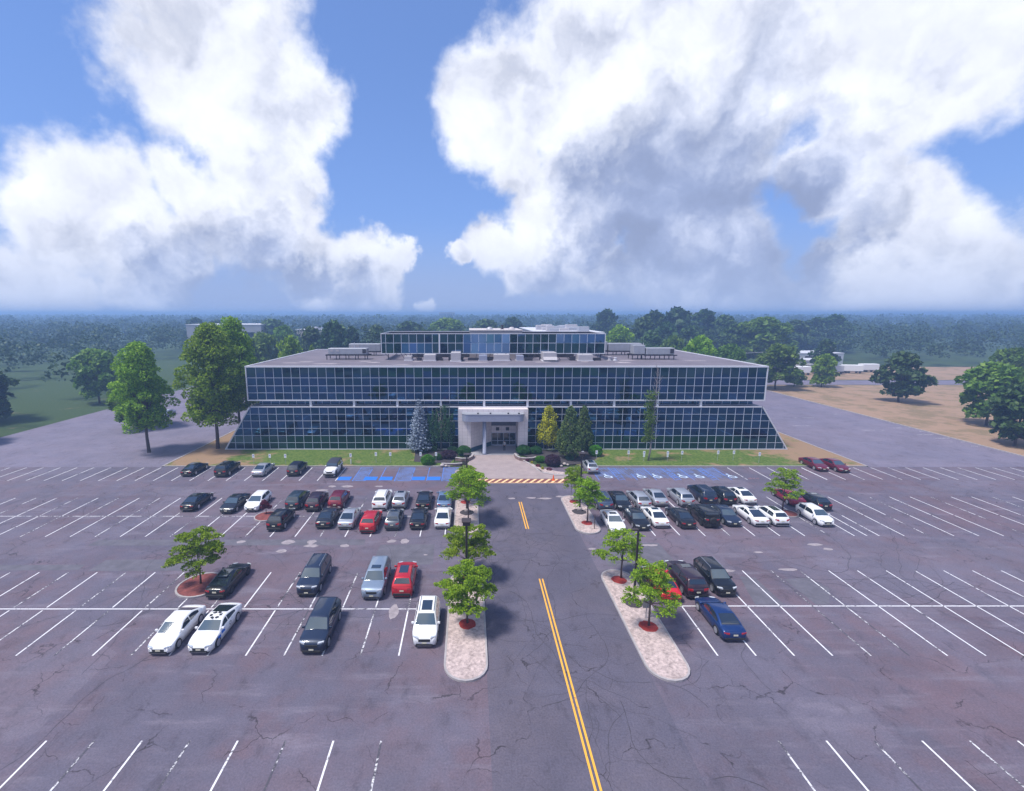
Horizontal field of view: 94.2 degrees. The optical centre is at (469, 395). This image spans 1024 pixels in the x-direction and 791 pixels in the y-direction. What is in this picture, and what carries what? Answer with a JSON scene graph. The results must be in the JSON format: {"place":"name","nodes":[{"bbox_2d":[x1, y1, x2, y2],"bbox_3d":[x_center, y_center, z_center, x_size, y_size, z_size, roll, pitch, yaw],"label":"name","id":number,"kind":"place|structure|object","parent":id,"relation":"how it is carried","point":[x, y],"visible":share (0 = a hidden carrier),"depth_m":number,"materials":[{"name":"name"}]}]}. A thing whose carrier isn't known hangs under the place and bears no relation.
{"place":"outdoors","nodes":[
{"label":"outdoors","id":0,"kind":"place"},
{"bbox_2d":[0,386,254,466],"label":"side road","id":1,"kind":"structure","parent":0,"point":[98,439],"depth_m":89.29,"materials":[{"name":"grey asphalt"}]},
{"bbox_2d":[106,341,180,452],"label":"broadleaf tree","id":2,"kind":"object","parent":1,"relation":"on","point":[145,415],"visible":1,"depth_m":79.53,"materials":[{"name":"green plant"}]},
{"bbox_2d":[0,313,1015,320],"bbox_3d":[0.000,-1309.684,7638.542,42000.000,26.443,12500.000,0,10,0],"label":"hills","id":3,"kind":"structure","parent":0,"point":[99,314],"depth_m":3024.01,"materials":[{"name":"green plant"}]},
{"bbox_2d":[455,455,565,478],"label":"entrance apron","id":4,"kind":"object","parent":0,"point":[518,469],"visible":0.67,"depth_m":73.78,"materials":[{"name":"grey concrete"}]},
{"bbox_2d":[0,321,1023,466],"bbox_3d":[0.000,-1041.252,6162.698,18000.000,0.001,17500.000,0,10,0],"label":"ground","id":5,"kind":"structure","parent":0,"point":[38,401],"depth_m":174.92,"materials":[{"name":"green plant"}]},
{"bbox_2d":[0,356,19,418],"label":"broadleaf tree","id":6,"kind":"object","parent":5,"relation":"on","point":[6,411],"visible":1,"depth_m":106.11,"materials":[{"name":"green plant"}]},
{"bbox_2d":[65,348,117,403],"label":"broadleaf tree","id":7,"kind":"object","parent":5,"relation":"on","point":[93,362],"visible":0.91,"depth_m":124.27,"materials":[{"name":"green plant"}]},
{"bbox_2d":[185,323,268,356],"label":"grey block","id":8,"kind":"structure","parent":5,"relation":"on","point":[251,329],"depth_m":259.72,"materials":[{"name":"grey"}]},
{"bbox_2d":[252,331,281,362],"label":"broadleaf tree","id":9,"kind":"object","parent":5,"relation":"on","point":[265,343],"visible":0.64,"depth_m":152.47,"materials":[{"name":"green plant"}]},
{"bbox_2d":[275,334,302,357],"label":"broadleaf tree","id":10,"kind":"object","parent":5,"relation":"on","point":[291,346],"visible":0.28,"depth_m":128.59,"materials":[{"name":"green plant"}]},
{"bbox_2d":[312,319,348,348],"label":"broadleaf tree","id":11,"kind":"object","parent":5,"relation":"on","point":[335,331],"visible":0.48,"depth_m":168.53,"materials":[{"name":"green plant"}]},
{"bbox_2d":[427,317,463,330],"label":"broadleaf tree","id":12,"kind":"object","parent":5,"relation":"on","point":[448,324],"visible":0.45,"depth_m":272.77,"materials":[{"name":"green plant"}]},
{"bbox_2d":[225,328,786,454],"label":"office building","id":13,"kind":"structure","parent":5,"relation":"on","point":[314,399],"depth_m":83.51,"materials":[{"name":"glass"}]},
{"bbox_2d":[325,348,371,359],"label":"rooftop unit","id":14,"kind":"object","parent":13,"relation":"on","point":[348,352],"visible":1,"depth_m":94.27,"materials":[{"name":"grey metal"}]},
{"bbox_2d":[260,401,752,403],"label":"strip windows","id":15,"kind":"structure","parent":13,"relation":"in","point":[264,402],"depth_m":84.85,"materials":[{"name":"glass"}]},
{"bbox_2d":[0,467,1023,790],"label":"parking lot","id":16,"kind":"structure","parent":5,"relation":"on","point":[420,713],"depth_m":34.07,"materials":[{"name":"grey asphalt"}]},
{"bbox_2d":[147,605,205,653],"bbox_3d":[-22.000,17.374,35.810,2.130,1.450,4.917,0,10,0],"label":"parked car","id":17,"kind":"object","parent":16,"relation":"on","point":[176,628],"visible":1,"depth_m":34.94,"materials":[{"name":"white paint"}]},
{"bbox_2d":[175,572,217,598],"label":"round island","id":18,"kind":"structure","parent":16,"relation":"on","point":[189,588],"depth_m":41.99,"materials":[{"name":"concrete"}]},
{"bbox_2d":[161,525,226,583],"bbox_3d":[-23.952,14.273,41.971,4.654,5.279,4.796,5,11,29],"label":"locust tree","id":19,"kind":"object","parent":18,"relation":"on","point":[194,546],"visible":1,"depth_m":41.24,"materials":[{"name":"green plant"}]},
{"bbox_2d":[180,492,213,510],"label":"parked car","id":20,"kind":"object","parent":16,"relation":"on","point":[193,501],"visible":1,"depth_m":58.88,"materials":[{"name":"black paint"}]},
{"bbox_2d":[187,602,242,652],"bbox_3d":[-19.200,17.355,35.959,2.167,1.436,5.017,0,10,0],"label":"parked car","id":21,"kind":"object","parent":16,"relation":"on","point":[216,624],"visible":1,"depth_m":35.09,"materials":[{"name":"white paint"}]},
{"bbox_2d":[205,563,250,597],"bbox_3d":[-21.472,16.229,42.438,2.167,1.448,5.017,0,10,1],"label":"parked car","id":22,"kind":"object","parent":16,"relation":"on","point":[224,582],"visible":1,"depth_m":41.19,"materials":[{"name":"black paint"}]},
{"bbox_2d":[220,493,250,512],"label":"parked car","id":23,"kind":"object","parent":16,"relation":"on","point":[235,502],"visible":0.95,"depth_m":58.47,"materials":[{"name":"black paint"}]},
{"bbox_2d":[244,490,271,510],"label":"parked car","id":24,"kind":"object","parent":16,"relation":"on","point":[255,499],"visible":0.95,"depth_m":59.02,"materials":[{"name":"white paint"}]},
{"bbox_2d":[266,508,294,529],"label":"parked car","id":25,"kind":"object","parent":16,"relation":"on","point":[279,518],"visible":1,"depth_m":53.08,"materials":[{"name":"black paint"}]},
{"bbox_2d":[285,490,309,508],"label":"parked car","id":26,"kind":"object","parent":16,"relation":"on","point":[296,499],"visible":0.92,"depth_m":58.77,"materials":[{"name":"blue paint"}]},
{"bbox_2d":[296,553,331,595],"bbox_3d":[-13.951,15.967,42.768,2.232,1.851,5.017,0,10,-1],"label":"parked car","id":27,"kind":"object","parent":16,"relation":"on","point":[316,571],"visible":1,"depth_m":41.77,"materials":[{"name":"blue paint"}]},
{"bbox_2d":[305,491,328,510],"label":"parked car","id":28,"kind":"object","parent":16,"relation":"on","point":[316,500],"visible":1,"depth_m":58.28,"materials":[{"name":"grey paint"}]},
{"bbox_2d":[299,597,341,652],"bbox_3d":[-11.200,17.186,35.930,2.232,1.780,5.017,0,10,0],"label":"parked car","id":29,"kind":"object","parent":16,"relation":"on","point":[324,618],"visible":1,"depth_m":34.91,"materials":[{"name":"blue paint"}]},
{"bbox_2d":[315,507,340,527],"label":"parked car","id":30,"kind":"object","parent":16,"relation":"on","point":[327,517],"visible":1,"depth_m":54.06,"materials":[{"name":"black paint"}]},
{"bbox_2d":[338,507,360,528],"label":"parked car","id":31,"kind":"object","parent":16,"relation":"on","point":[349,517],"visible":1,"depth_m":53.87,"materials":[{"name":"grey paint"}]},
{"bbox_2d":[359,510,382,532],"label":"parked car","id":32,"kind":"object","parent":16,"relation":"on","point":[370,521],"visible":1,"depth_m":52.37,"materials":[{"name":"red paint"}]},
{"bbox_2d":[361,556,390,598],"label":"parked car","id":33,"kind":"object","parent":16,"relation":"on","point":[376,579],"visible":1,"depth_m":41.22,"materials":[{"name":"silver paint"}]},
{"bbox_2d":[372,489,392,509],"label":"parked car","id":34,"kind":"object","parent":16,"relation":"on","point":[382,498],"visible":1,"depth_m":58.26,"materials":[{"name":"white paint"}]},
{"bbox_2d":[392,561,417,596],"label":"parked car","id":35,"kind":"object","parent":16,"relation":"on","point":[404,580],"visible":1,"depth_m":40.67,"materials":[{"name":"red paint"}]},
{"bbox_2d":[0,539,828,604],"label":"resurfaced panels","id":36,"kind":"object","parent":16,"relation":"on","point":[806,587],"visible":0.85,"depth_m":46.61,"materials":[{"name":"grey asphalt"}]},
{"bbox_2d":[411,596,440,645],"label":"parked car","id":37,"kind":"object","parent":16,"relation":"on","point":[426,622],"visible":1,"depth_m":35.42,"materials":[{"name":"white paint"}]},
{"bbox_2d":[444,571,487,682],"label":"planting island","id":38,"kind":"structure","parent":16,"relation":"on","point":[465,657],"depth_m":34.19,"materials":[{"name":"concrete"}]},
{"bbox_2d":[433,559,497,622],"bbox_3d":[-0.276,15.334,36.571,4.749,5.028,4.893,2,10,10],"label":"locust tree","id":39,"kind":"object","parent":38,"relation":"on","point":[470,580],"visible":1,"depth_m":35.53,"materials":[{"name":"green plant"}]},
{"bbox_2d":[439,523,496,567],"bbox_3d":[-0.190,14.050,43.126,5.038,5.322,5.383,-3,10,-17],"label":"locust tree","id":40,"kind":"object","parent":38,"relation":"on","point":[456,540],"visible":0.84,"depth_m":42.26,"materials":[{"name":"green plant"}]},
{"bbox_2d":[454,497,478,532],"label":"planting island","id":41,"kind":"structure","parent":16,"relation":"on","point":[459,507],"depth_m":56.99,"materials":[{"name":"concrete"}]},
{"bbox_2d":[443,468,490,517],"bbox_3d":[0.033,11.522,54.188,5.950,6.533,5.777,-5,11,-28],"label":"locust tree","id":42,"kind":"object","parent":41,"relation":"on","point":[474,487],"visible":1,"depth_m":53.11,"materials":[{"name":"green plant"}]},
{"bbox_2d":[0,468,1023,790],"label":"stall lines","id":43,"kind":"object","parent":16,"relation":"on","point":[408,610],"visible":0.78,"depth_m":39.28,"materials":[{"name":"white paint"}]},
{"bbox_2d":[1,479,1023,790],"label":"asphalt cracks","id":44,"kind":"object","parent":16,"relation":"on","point":[555,615],"visible":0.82,"depth_m":38.89,"materials":[{"name":"black asphalt"}]},
{"bbox_2d":[237,485,832,618],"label":"pale asphalt repairs","id":45,"kind":"structure","parent":16,"relation":"on","point":[393,611],"depth_m":49.61,"materials":[{"name":"grey asphalt"}]},
{"bbox_2d":[353,468,727,480],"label":"faded blue paint","id":46,"kind":"object","parent":16,"relation":"on","point":[715,473],"visible":0.9,"depth_m":71.97,"materials":[{"name":"blue paint"}]},
{"bbox_2d":[352,467,732,480],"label":"blue stall lines","id":47,"kind":"object","parent":16,"relation":"on","point":[594,473],"visible":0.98,"depth_m":71.96,"materials":[{"name":"paint"}]},
{"bbox_2d":[561,495,600,534],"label":"planting island","id":48,"kind":"structure","parent":16,"relation":"on","point":[576,520],"depth_m":56.13,"materials":[{"name":"concrete"}]},
{"bbox_2d":[572,476,608,521],"bbox_3d":[13.772,11.934,54.522,4.136,5.610,3.933,-5,11,-27],"label":"locust tree","id":49,"kind":"object","parent":48,"relation":"on","point":[584,492],"visible":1,"depth_m":53.64,"materials":[{"name":"green plant"}]},
{"bbox_2d":[600,509,625,531],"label":"parked car","id":50,"kind":"object","parent":16,"relation":"on","point":[612,519],"visible":0.87,"depth_m":53.39,"materials":[{"name":"white paint"}]},
{"bbox_2d":[622,507,649,529],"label":"parked car","id":51,"kind":"object","parent":16,"relation":"on","point":[635,517],"visible":0.99,"depth_m":54.05,"materials":[{"name":"black paint"}]},
{"bbox_2d":[601,569,689,682],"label":"planting island","id":52,"kind":"structure","parent":16,"relation":"on","point":[660,655],"depth_m":35.24,"materials":[{"name":"concrete"}]},
{"bbox_2d":[591,528,645,577],"bbox_3d":[13.635,14.371,42.615,4.448,4.862,4.578,-4,11,-22],"label":"locust tree","id":53,"kind":"object","parent":52,"relation":"on","point":[620,546],"visible":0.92,"depth_m":42.27,"materials":[{"name":"green plant"}]},
{"bbox_2d":[620,558,681,625],"bbox_3d":[14.152,15.289,36.042,4.230,5.295,4.353,9,13,42],"label":"locust tree","id":54,"kind":"object","parent":52,"relation":"on","point":[659,576],"visible":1,"depth_m":35.54,"materials":[{"name":"green plant"}]},
{"bbox_2d":[640,506,668,526],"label":"parked car","id":55,"kind":"object","parent":16,"relation":"on","point":[656,516],"visible":0.93,"depth_m":54.30,"materials":[{"name":"white paint"}]},
{"bbox_2d":[665,507,696,527],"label":"parked car","id":56,"kind":"object","parent":16,"relation":"on","point":[682,517],"visible":1,"depth_m":54.08,"materials":[{"name":"black paint"}]},
{"bbox_2d":[667,488,694,505],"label":"parked car","id":57,"kind":"object","parent":16,"relation":"on","point":[682,496],"visible":0.95,"depth_m":59.80,"materials":[{"name":"grey paint"}]},
{"bbox_2d":[665,560,708,597],"bbox_3d":[19.347,16.056,42.408,2.232,1.798,5.017,0,10,-1],"label":"parked car","id":58,"kind":"object","parent":16,"relation":"on","point":[690,581],"visible":0.9,"depth_m":40.81,"materials":[{"name":"grey paint"}]},
{"bbox_2d":[687,484,717,503],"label":"parked car","id":59,"kind":"object","parent":16,"relation":"on","point":[704,494],"visible":0.97,"depth_m":60.47,"materials":[{"name":"black paint"}]},
{"bbox_2d":[686,504,720,526],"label":"parked car","id":60,"kind":"object","parent":16,"relation":"on","point":[706,515],"visible":0.98,"depth_m":53.95,"materials":[{"name":"black paint"}]},
{"bbox_2d":[693,556,736,595],"bbox_3d":[22.065,16.042,42.629,2.148,1.751,4.717,0,10,0],"label":"parked car","id":61,"kind":"object","parent":16,"relation":"on","point":[714,573],"visible":0.91,"depth_m":41.70,"materials":[{"name":"black paint"}]},
{"bbox_2d":[695,596,746,639],"bbox_3d":[19.600,17.136,37.187,2.130,1.450,4.917,0,10,0],"label":"parked car","id":62,"kind":"object","parent":16,"relation":"on","point":[722,619],"visible":1,"depth_m":36.02,"materials":[{"name":"blue paint"}]},
{"bbox_2d":[709,504,741,525],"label":"parked car","id":63,"kind":"object","parent":16,"relation":"on","point":[729,516],"visible":0.78,"depth_m":54.86,"materials":[{"name":"blue paint"}]},
{"bbox_2d":[732,504,769,525],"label":"parked car","id":64,"kind":"object","parent":16,"relation":"on","point":[754,515],"visible":0.99,"depth_m":54.81,"materials":[{"name":"white paint"}]},
{"bbox_2d":[755,505,789,525],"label":"parked car","id":65,"kind":"object","parent":16,"relation":"on","point":[775,515],"visible":0.81,"depth_m":54.23,"materials":[{"name":"white paint"}]},
{"bbox_2d":[781,509,798,517],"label":"round island","id":66,"kind":"structure","parent":16,"relation":"on","point":[791,514],"depth_m":57.32,"materials":[{"name":"concrete"}]},
{"bbox_2d":[762,467,805,510],"bbox_3d":[38.698,11.520,57.520,4.398,5.403,4.274,-4,11,-23],"label":"locust tree","id":67,"kind":"object","parent":66,"relation":"on","point":[782,483],"visible":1,"depth_m":57.09,"materials":[{"name":"green plant"}]},
{"bbox_2d":[795,502,833,525],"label":"parked car","id":68,"kind":"object","parent":16,"relation":"on","point":[815,514],"visible":1,"depth_m":55.02,"materials":[{"name":"white paint"}]},
{"bbox_2d":[0,313,1023,382],"bbox_3d":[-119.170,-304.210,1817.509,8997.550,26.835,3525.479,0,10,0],"label":"woods","id":69,"kind":"object","parent":5,"relation":"on","point":[68,331],"visible":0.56,"depth_m":347.40,"materials":[{"name":"green plant"}]},
{"bbox_2d":[519,324,604,332],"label":"office","id":70,"kind":"structure","parent":5,"relation":"on","point":[565,327],"depth_m":196.35,"materials":[{"name":"grey"}]},
{"bbox_2d":[162,390,1023,466],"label":"curb","id":71,"kind":"structure","parent":5,"relation":"on","point":[653,466],"depth_m":75.12,"materials":[{"name":"concrete"}]},
{"bbox_2d":[591,308,617,334],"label":"broadleaf tree","id":72,"kind":"object","parent":5,"relation":"on","point":[605,317],"visible":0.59,"depth_m":302.01,"materials":[{"name":"green plant"}]},
{"bbox_2d":[606,324,634,342],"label":"broadleaf tree","id":73,"kind":"object","parent":5,"relation":"on","point":[618,333],"visible":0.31,"depth_m":195.69,"materials":[{"name":"green plant"}]},
{"bbox_2d":[665,306,694,334],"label":"broadleaf tree","id":74,"kind":"object","parent":5,"relation":"on","point":[679,317],"visible":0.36,"depth_m":257.91,"materials":[{"name":"green plant"}]},
{"bbox_2d":[682,334,717,355],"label":"broadleaf tree","id":75,"kind":"object","parent":5,"relation":"on","point":[702,344],"visible":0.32,"depth_m":137.63,"materials":[{"name":"green plant"}]},
{"bbox_2d":[688,308,719,348],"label":"broadleaf tree","id":76,"kind":"object","parent":5,"relation":"on","point":[705,317],"visible":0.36,"depth_m":269.27,"materials":[{"name":"green plant"}]},
{"bbox_2d":[705,314,734,349],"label":"broadleaf tree","id":77,"kind":"object","parent":5,"relation":"on","point":[721,322],"visible":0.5,"depth_m":260.03,"materials":[{"name":"green plant"}]},
{"bbox_2d":[715,343,746,360],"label":"broadleaf tree","id":78,"kind":"object","parent":5,"relation":"on","point":[732,351],"visible":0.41,"depth_m":148.37,"materials":[{"name":"green plant"}]},
{"bbox_2d":[718,322,751,359],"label":"broadleaf tree","id":79,"kind":"object","parent":5,"relation":"on","point":[733,331],"visible":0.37,"depth_m":220.41,"materials":[{"name":"green plant"}]},
{"bbox_2d":[780,319,815,349],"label":"broadleaf tree","id":80,"kind":"object","parent":5,"relation":"on","point":[802,330],"visible":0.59,"depth_m":262.84,"materials":[{"name":"green plant"}]},
{"bbox_2d":[809,353,839,386],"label":"broadleaf tree","id":81,"kind":"object","parent":5,"relation":"on","point":[819,369],"visible":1,"depth_m":154.44,"materials":[{"name":"green plant"}]},
{"bbox_2d":[823,314,857,349],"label":"broadleaf tree","id":82,"kind":"object","parent":5,"relation":"on","point":[833,320],"visible":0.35,"depth_m":292.19,"materials":[{"name":"green plant"}]},
{"bbox_2d":[753,390,1023,466],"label":"side lot","id":83,"kind":"structure","parent":5,"relation":"on","point":[869,441],"depth_m":90.70,"materials":[{"name":"grey asphalt"}]},
{"bbox_2d":[766,385,1023,455],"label":"dry verge","id":84,"kind":"structure","parent":5,"relation":"on","point":[937,409],"depth_m":122.35,"materials":[{"name":"beige soil"}]},
{"bbox_2d":[754,343,806,388],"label":"broadleaf tree","id":85,"kind":"object","parent":84,"relation":"on","point":[779,355],"visible":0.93,"depth_m":147.45,"materials":[{"name":"green plant"}]},
{"bbox_2d":[868,351,938,401],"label":"broadleaf tree","id":86,"kind":"object","parent":84,"relation":"on","point":[905,376],"visible":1,"depth_m":127.21,"materials":[{"name":"green plant"}]},
{"bbox_2d":[954,361,1023,425],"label":"broadleaf tree","id":87,"kind":"object","parent":84,"relation":"on","point":[990,378],"visible":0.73,"depth_m":100.65,"materials":[{"name":"green plant"}]},
{"bbox_2d":[979,346,1023,383],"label":"broadleaf tree","id":88,"kind":"object","parent":84,"relation":"on","point":[1013,356],"visible":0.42,"depth_m":129.36,"materials":[{"name":"green plant"}]},
{"bbox_2d":[987,382,1023,445],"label":"broadleaf tree","id":89,"kind":"object","parent":84,"relation":"on","point":[1007,412],"visible":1,"depth_m":85.85,"materials":[{"name":"green plant"}]},
{"bbox_2d":[0,0,1023,313],"label":"sky","id":90,"kind":"structure","parent":0,"point":[157,156],"materials":[{"name":"blue"}]},
{"bbox_2d":[165,431,864,466],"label":"lawn","id":91,"kind":"structure","parent":0,"point":[790,455],"depth_m":80.12,"materials":[{"name":"green plant"}]},
{"bbox_2d":[172,321,246,448],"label":"broadleaf tree","id":92,"kind":"object","parent":91,"relation":"on","point":[206,382],"visible":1,"depth_m":80.51,"materials":[{"name":"green plant"}]},
{"bbox_2d":[218,316,259,424],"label":"broadleaf tree","id":93,"kind":"object","parent":91,"relation":"on","point":[232,327],"visible":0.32,"depth_m":90.41,"materials":[{"name":"green plant"}]},
{"bbox_2d":[405,399,433,450],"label":"blue spruce","id":94,"kind":"object","parent":91,"relation":"on","point":[419,434],"visible":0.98,"depth_m":82.04,"materials":[{"name":"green plant"}]},
{"bbox_2d":[425,405,454,449],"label":"weeping tree","id":95,"kind":"object","parent":91,"relation":"on","point":[443,433],"visible":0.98,"depth_m":82.06,"materials":[{"name":"green plant"}]},
{"bbox_2d":[535,405,559,448],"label":"golden cypress","id":96,"kind":"object","parent":91,"relation":"on","point":[553,437],"visible":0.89,"depth_m":82.63,"materials":[{"name":"yellow plant"}]},
{"bbox_2d":[522,450,595,464],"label":"garden bed","id":97,"kind":"object","parent":91,"relation":"on","point":[545,453],"visible":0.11,"depth_m":80.04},
{"bbox_2d":[554,405,585,457],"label":"green cypress","id":98,"kind":"object","parent":97,"relation":"on","point":[575,437],"visible":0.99,"depth_m":77.62,"materials":[{"name":"green plant"}]},
{"bbox_2d":[577,405,593,449],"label":"green cypress","id":99,"kind":"object","parent":91,"relation":"on","point":[584,416],"visible":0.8,"depth_m":82.40,"materials":[{"name":"green plant"}]},
{"bbox_2d":[641,366,662,460],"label":"thin tree","id":100,"kind":"object","parent":91,"relation":"on","point":[651,421],"visible":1,"depth_m":76.55,"materials":[{"name":"green plant"}]},
{"bbox_2d":[478,484,708,790],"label":"drive","id":101,"kind":"structure","parent":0,"point":[535,745],"depth_m":31.80,"materials":[{"name":"asphalt"}]},
{"bbox_2d":[519,502,601,790],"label":"yellow centre lines","id":102,"kind":"object","parent":101,"relation":"on","point":[591,756],"visible":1,"depth_m":30.29,"materials":[{"name":"paint"}]},
{"bbox_2d":[767,380,964,384],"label":"back road","id":103,"kind":"structure","parent":0,"point":[867,382],"depth_m":164.65,"materials":[{"name":"grey asphalt"}]},
{"bbox_2d":[774,367,973,379],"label":"dry field","id":104,"kind":"structure","parent":0,"point":[945,373],"depth_m":188.81,"materials":[{"name":"beige soil"}]},
{"bbox_2d":[726,316,800,364],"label":"broadleaf tree","id":105,"kind":"object","parent":104,"relation":"on","point":[766,332],"visible":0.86,"depth_m":207.91,"materials":[{"name":"green plant"}]},
{"bbox_2d":[807,338,841,368],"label":"broadleaf tree","id":106,"kind":"object","parent":104,"relation":"on","point":[826,346],"visible":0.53,"depth_m":188.20,"materials":[{"name":"green plant"}]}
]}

